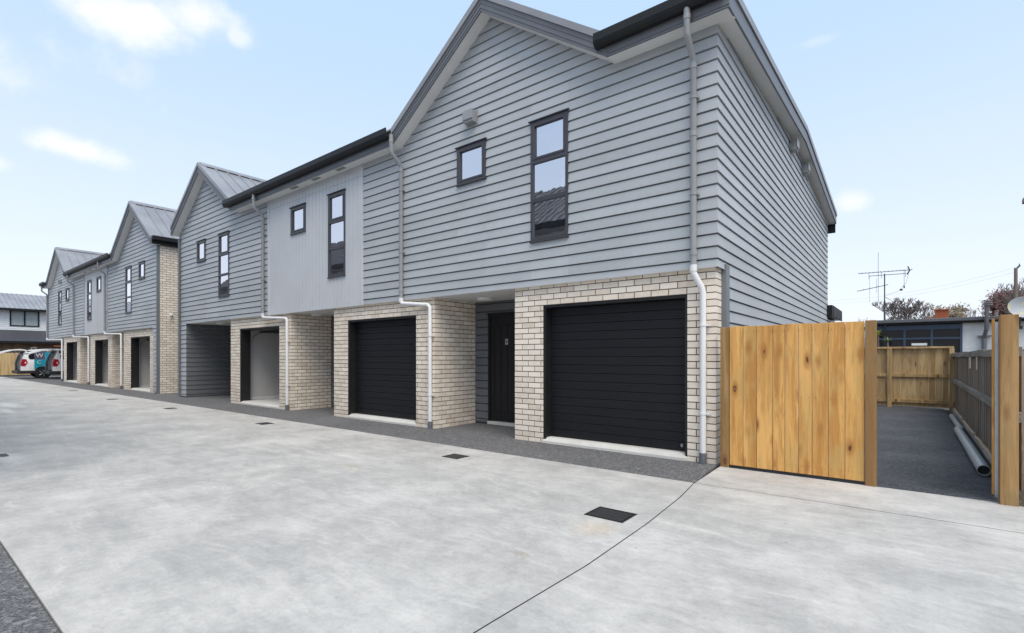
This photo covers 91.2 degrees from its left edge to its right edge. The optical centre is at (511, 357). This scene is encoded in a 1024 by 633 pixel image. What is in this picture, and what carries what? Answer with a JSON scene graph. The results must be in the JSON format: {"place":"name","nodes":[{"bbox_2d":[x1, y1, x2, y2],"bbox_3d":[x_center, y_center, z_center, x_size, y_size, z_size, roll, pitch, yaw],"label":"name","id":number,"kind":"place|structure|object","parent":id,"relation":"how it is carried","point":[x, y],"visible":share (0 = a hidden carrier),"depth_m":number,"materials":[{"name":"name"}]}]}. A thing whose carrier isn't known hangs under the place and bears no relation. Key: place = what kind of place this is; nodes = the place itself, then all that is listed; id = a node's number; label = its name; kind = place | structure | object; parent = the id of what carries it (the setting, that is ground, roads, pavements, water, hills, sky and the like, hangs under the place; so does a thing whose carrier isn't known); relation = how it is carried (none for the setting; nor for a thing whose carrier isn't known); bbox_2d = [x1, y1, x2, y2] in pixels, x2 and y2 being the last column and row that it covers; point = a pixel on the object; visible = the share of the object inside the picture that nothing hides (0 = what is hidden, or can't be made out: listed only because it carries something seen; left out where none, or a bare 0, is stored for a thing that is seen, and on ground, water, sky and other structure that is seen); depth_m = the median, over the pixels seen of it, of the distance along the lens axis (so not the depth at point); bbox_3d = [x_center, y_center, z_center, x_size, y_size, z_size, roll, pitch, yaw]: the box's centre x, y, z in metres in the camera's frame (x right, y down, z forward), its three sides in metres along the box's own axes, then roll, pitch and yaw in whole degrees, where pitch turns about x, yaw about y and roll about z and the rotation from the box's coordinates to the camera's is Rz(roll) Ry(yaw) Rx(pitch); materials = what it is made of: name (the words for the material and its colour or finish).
{"place":"outdoors","nodes":[
{"label":"outdoors","id":0,"kind":"place"},
{"bbox_2d":[0,544,59,632],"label":"asphalt verge","id":1,"kind":"structure","parent":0,"point":[22,610],"depth_m":2.67,"materials":[{"name":"grey asphalt"}]},
{"bbox_2d":[7,376,719,482],"bbox_3d":[-14.457,1.423,21.780,46.134,0.194,5.666,0,0,38],"label":"asphalt apron","id":2,"kind":"object","parent":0,"point":[489,437],"visible":0.2,"depth_m":8.51,"materials":[{"name":"grey asphalt"}]},
{"bbox_2d":[0,347,63,377],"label":"van","id":3,"kind":"object","parent":2,"relation":"on","point":[33,364],"visible":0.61,"depth_m":31.46,"materials":[{"name":"white paint"}]},
{"bbox_2d":[23,347,63,376],"bbox_3d":[-27.139,0.355,32.292,1.976,2.010,6.000,0,0,38],"label":"van","id":4,"kind":"object","parent":2,"relation":"on","point":[53,363],"visible":0.15,"depth_m":30.43,"materials":[{"name":"white paint"}]},
{"bbox_2d":[39,200,179,393],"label":"townhouse block","id":5,"kind":"structure","parent":2,"relation":"on","point":[112,318],"depth_m":20.85,"materials":[{"name":"grey wood"}]},
{"bbox_2d":[58,290,62,325],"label":"window","id":6,"kind":"structure","parent":5,"relation":"in","point":[60,296],"depth_m":27.86,"materials":[{"name":"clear glass"}]},
{"bbox_2d":[65,288,68,300],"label":"window","id":7,"kind":"structure","parent":5,"relation":"in","point":[67,289],"depth_m":26.84,"materials":[{"name":"clear glass"}]},
{"bbox_2d":[87,280,91,319],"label":"window","id":8,"kind":"structure","parent":5,"relation":"in","point":[89,283],"depth_m":24.09,"materials":[{"name":"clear glass"}]},
{"bbox_2d":[96,276,100,291],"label":"window","id":9,"kind":"structure","parent":5,"relation":"in","point":[98,279],"depth_m":23.12,"materials":[{"name":"clear glass"}]},
{"bbox_2d":[124,265,132,313],"bbox_3d":[-15.540,-2.732,20.352,0.820,1.899,0.110,0,0,38],"label":"window","id":10,"kind":"structure","parent":5,"relation":"in","point":[128,276],"depth_m":20.39,"materials":[{"name":"clear glass"}]},
{"bbox_2d":[138,260,145,279],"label":"window","id":11,"kind":"structure","parent":5,"relation":"in","point":[141,265],"depth_m":19.34,"materials":[{"name":"clear glass"}]},
{"bbox_2d":[139,339,149,387],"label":"door track","id":12,"kind":"structure","parent":5,"relation":"in","point":[146,339],"depth_m":20.59,"materials":[{"name":"black metal"}]},
{"bbox_2d":[170,0,841,463],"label":"townhouse block","id":13,"kind":"structure","parent":2,"relation":"on","point":[528,224],"depth_m":8.23,"materials":[{"name":"grey wood"}]},
{"bbox_2d":[196,238,206,262],"bbox_3d":[-9.777,-3.346,15.814,0.730,0.679,0.110,0,0,38],"label":"window","id":14,"kind":"structure","parent":13,"relation":"in","point":[201,244],"depth_m":15.79,"materials":[{"name":"clear glass"}]},
{"bbox_2d":[217,230,230,297],"bbox_3d":[-8.481,-2.732,14.793,0.770,1.899,0.110,0,0,38],"label":"window","id":15,"kind":"structure","parent":13,"relation":"in","point":[223,237],"depth_m":14.81,"materials":[{"name":"clear glass"}]},
{"bbox_2d":[251,330,278,399],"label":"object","id":16,"kind":"structure","parent":13,"relation":"in","point":[270,331],"depth_m":14.48,"materials":[{"name":"metal"}]},
{"bbox_2d":[289,202,305,235],"bbox_3d":[-5.185,-3.346,12.198,0.740,0.679,0.110,0,0,38],"label":"window","id":17,"kind":"structure","parent":13,"relation":"in","point":[297,213],"depth_m":12.21,"materials":[{"name":"clear glass"}]},
{"bbox_2d":[326,188,345,278],"bbox_3d":[-3.897,-2.732,11.183,0.720,1.899,0.110,0,0,38],"label":"window","id":18,"kind":"structure","parent":13,"relation":"in","point":[336,200],"depth_m":11.20,"materials":[{"name":"clear glass"}]},
{"bbox_2d":[356,318,415,419],"bbox_3d":[-2.621,0.237,10.468,2.176,2.010,0.075,0,0,38],"label":"garage door","id":19,"kind":"structure","parent":13,"relation":"in","point":[385,350],"depth_m":10.47,"materials":[{"name":"metal"}]},
{"bbox_2d":[454,137,486,186],"bbox_3d":[-0.695,-3.346,8.662,0.730,0.679,0.110,0,0,38],"label":"window","id":20,"kind":"structure","parent":13,"relation":"in","point":[471,157],"depth_m":8.65,"materials":[{"name":"clear glass"}]},
{"bbox_2d":[487,312,515,426],"bbox_3d":[-0.087,0.228,9.685,1.000,2.185,0.110,0,0,38],"label":"front door","id":21,"kind":"structure","parent":13,"relation":"in","point":[501,326],"depth_m":9.77,"materials":[{"name":"wood"}]},
{"bbox_2d":[528,108,569,243],"bbox_3d":[0.574,-2.732,7.663,0.740,1.899,0.110,0,0,38],"label":"window","id":22,"kind":"structure","parent":13,"relation":"in","point":[549,133],"depth_m":7.65,"materials":[{"name":"clear glass"}]},
{"bbox_2d":[551,299,684,450],"bbox_3d":[1.469,0.237,7.247,2.166,2.010,0.075,0,0,38],"label":"garage door","id":23,"kind":"structure","parent":13,"relation":"in","point":[618,370],"depth_m":7.18,"materials":[{"name":"metal"}]},
{"bbox_2d":[0,377,1023,632],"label":"concrete driveway","id":24,"kind":"structure","parent":0,"point":[120,513],"depth_m":3.63,"materials":[{"name":"grey concrete"}]},
{"bbox_2d":[255,422,273,424],"bbox_3d":[-4.926,1.323,9.989,0.300,0.015,0.240,0,0,38],"label":"drain grate","id":25,"kind":"object","parent":24,"relation":"on","point":[264,423],"visible":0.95,"depth_m":9.97,"materials":[{"name":"metal"}]},
{"bbox_2d":[442,454,468,458],"bbox_3d":[-0.751,1.323,6.676,0.280,0.015,0.240,0,0,38],"label":"drain grate","id":26,"kind":"object","parent":24,"relation":"on","point":[455,456],"visible":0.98,"depth_m":6.66,"materials":[{"name":"metal"}]},
{"bbox_2d":[584,506,636,522],"bbox_3d":[0.827,1.323,4.211,0.350,0.015,0.280,0,0,38],"label":"drain grate","id":27,"kind":"object","parent":24,"relation":"on","point":[615,515],"visible":1,"depth_m":4.20,"materials":[{"name":"metal"}]},
{"bbox_2d":[473,483,1019,632],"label":"joint sealant","id":28,"kind":"object","parent":24,"relation":"on","point":[640,528],"visible":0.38,"depth_m":3.52,"materials":[{"name":"black rubber"}]},
{"bbox_2d":[865,320,876,486],"bbox_3d":[3.702,0.480,5.174,0.095,1.720,0.100,0,0,38],"label":"gate post","id":29,"kind":"object","parent":24,"relation":"on","point":[870,402],"visible":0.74,"depth_m":5.13,"materials":[{"name":"brown wood"}]},
{"bbox_2d":[730,321,864,483],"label":"timber gate","id":30,"kind":"structure","parent":29,"relation":"attached to","point":[779,403],"depth_m":5.55,"materials":[{"name":"brown wood"}]},
{"bbox_2d":[998,314,1018,506],"bbox_3d":[4.459,0.480,4.507,0.120,1.720,0.120,0,0,38],"label":"gate post","id":31,"kind":"object","parent":24,"relation":"on","point":[1008,410],"visible":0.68,"depth_m":4.46,"materials":[{"name":"brown wood"}]},
{"bbox_2d":[992,319,997,496],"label":"timber gate","id":32,"kind":"structure","parent":31,"relation":"attached to","point":[994,408],"depth_m":4.67,"materials":[{"name":"brown wood"}]},
{"bbox_2d":[0,0,1023,325],"label":"sky","id":33,"kind":"structure","parent":0,"point":[912,111],"materials":[{"name":"blue"}]},
{"bbox_2d":[719,405,997,501],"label":"side driveway","id":34,"kind":"structure","parent":0,"point":[921,449],"depth_m":6.66,"materials":[{"name":"grey asphalt"}]},
{"bbox_2d":[720,327,729,467],"bbox_3d":[2.588,0.490,6.077,0.097,1.700,0.100,0,0,38],"label":"gate post","id":35,"kind":"object","parent":34,"relation":"on","point":[724,396],"visible":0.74,"depth_m":6.03,"materials":[{"name":"brown wood"}]},
{"bbox_2d":[828,346,954,409],"bbox_3d":[10.124,0.530,13.551,2.740,1.620,0.140,0,0,38],"label":"timber fence","id":36,"kind":"object","parent":34,"relation":"on","point":[910,376],"visible":0.56,"depth_m":13.20,"materials":[{"name":"brown wood"}]},
{"bbox_2d":[949,414,964,431],"bbox_3d":[8.715,1.276,9.844,0.096,0.096,2.750,0,0,39],"label":"plastic pipe","id":37,"kind":"object","parent":34,"relation":"on","point":[954,419],"visible":0.65,"depth_m":9.73,"materials":[{"name":"grey plastic"}]},
{"bbox_2d":[954,426,990,475],"bbox_3d":[6.529,1.264,7.180,0.120,0.120,4.040,0,0,39],"label":"plastic pipe","id":38,"kind":"object","parent":34,"relation":"on","point":[981,466],"visible":1,"depth_m":6.36,"materials":[{"name":"grey plastic"}]},
{"bbox_2d":[713,405,1023,506],"bbox_3d":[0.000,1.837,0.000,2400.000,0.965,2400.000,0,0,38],"label":"ground","id":39,"kind":"structure","parent":0,"point":[1021,492],"depth_m":8.27,"materials":[{"name":"soil"}]},
{"bbox_2d":[0,353,60,376],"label":"timber fence","id":40,"kind":"object","parent":39,"relation":"on","point":[7,362],"visible":0.18,"depth_m":33.95,"materials":[{"name":"beige wood"}]},
{"bbox_2d":[0,292,63,352],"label":"white house","id":41,"kind":"structure","parent":39,"relation":"on","point":[22,321],"depth_m":40.20,"materials":[{"name":"paint"}]},
{"bbox_2d":[10,310,39,326],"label":"window","id":42,"kind":"structure","parent":41,"relation":"in","point":[17,318],"depth_m":40.53,"materials":[{"name":"glass"}]},
{"bbox_2d":[877,330,881,346],"bbox_3d":[12.149,0.191,16.715,0.556,2.259,0.592,0,0,-7],"label":"spiky plant","id":43,"kind":"object","parent":39,"relation":"on","point":[878,332],"visible":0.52,"depth_m":16.63,"materials":[{"name":"green plant"}]},
{"bbox_2d":[872,298,929,319],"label":"tree","id":44,"kind":"object","parent":39,"relation":"on","point":[905,309],"visible":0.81,"depth_m":53.77,"materials":[{"name":"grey plant"}]},
{"bbox_2d":[916,303,950,318],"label":"tree","id":45,"kind":"object","parent":39,"relation":"on","point":[928,314],"visible":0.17,"depth_m":61.52,"materials":[{"name":"green plant"}]},
{"bbox_2d":[928,304,970,317],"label":"tree","id":46,"kind":"object","parent":39,"relation":"on","point":[955,314],"visible":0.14,"depth_m":61.57,"materials":[{"name":"green plant"}]},
{"bbox_2d":[877,300,1023,367],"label":"bungalow","id":47,"kind":"object","parent":39,"relation":"on","point":[964,334],"visible":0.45,"depth_m":16.64,"materials":[{"name":"white paint"}]},
{"bbox_2d":[857,266,911,328],"bbox_3d":[13.250,-2.340,17.851,1.543,2.720,0.964,0,0,38],"label":"tv antenna","id":48,"kind":"object","parent":47,"relation":"attached to","point":[903,286],"visible":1,"depth_m":17.57,"materials":[{"name":"metal"}]},
{"bbox_2d":[877,324,962,352],"bbox_3d":[13.824,-0.490,17.134,2.320,1.220,0.132,0,0,38],"label":"window","id":49,"kind":"structure","parent":47,"relation":"in","point":[935,334],"depth_m":17.01,"materials":[{"name":"glass"}]},
{"bbox_2d":[929,309,948,317],"bbox_3d":[16.573,-1.365,19.534,0.650,0.970,0.480,0,0,38],"label":"brick chimney","id":50,"kind":"object","parent":47,"relation":"on","point":[941,313],"visible":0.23,"depth_m":19.31,"materials":[{"name":"brick"}]},
{"bbox_2d":[1008,296,1023,328],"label":"satellite dish","id":51,"kind":"object","parent":47,"relation":"attached to","point":[1015,305],"visible":0.86,"depth_m":15.08,"materials":[{"name":"metal"}]},
{"bbox_2d":[949,302,970,316],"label":"tree","id":52,"kind":"object","parent":39,"relation":"on","point":[959,307],"visible":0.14,"depth_m":66.33,"materials":[{"name":"green plant"}]},
{"bbox_2d":[950,407,991,472],"bbox_3d":[7.869,1.300,8.664,0.035,0.100,10.351,0,0,39],"label":"timber edging","id":53,"kind":"object","parent":39,"relation":"on","point":[981,451],"visible":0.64,"depth_m":7.42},
{"bbox_2d":[965,307,980,316],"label":"tree","id":54,"kind":"object","parent":39,"relation":"on","point":[974,311],"visible":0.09,"depth_m":69.77,"materials":[{"name":"green plant"}]},
{"bbox_2d":[951,347,1023,490],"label":"timber fence","id":55,"kind":"object","parent":39,"relation":"on","point":[973,395],"visible":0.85,"depth_m":7.70,"materials":[{"name":"wood"}]},
{"bbox_2d":[977,287,1023,315],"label":"tree","id":56,"kind":"object","parent":39,"relation":"on","point":[999,307],"visible":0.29,"depth_m":47.24,"materials":[{"name":"red plant"}]},
{"bbox_2d":[994,278,1023,314],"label":"tree","id":57,"kind":"object","parent":39,"relation":"on","point":[1011,295],"visible":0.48,"depth_m":42.28,"materials":[{"name":"brown plant"}]},
{"bbox_2d":[1014,264,1020,297],"bbox_3d":[40.264,-3.074,40.025,0.507,8.788,0.288,0,0,-14],"label":"power pole","id":58,"kind":"object","parent":39,"relation":"on","point":[1016,281],"visible":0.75,"depth_m":39.93,"materials":[{"name":"wood"}]}
]}

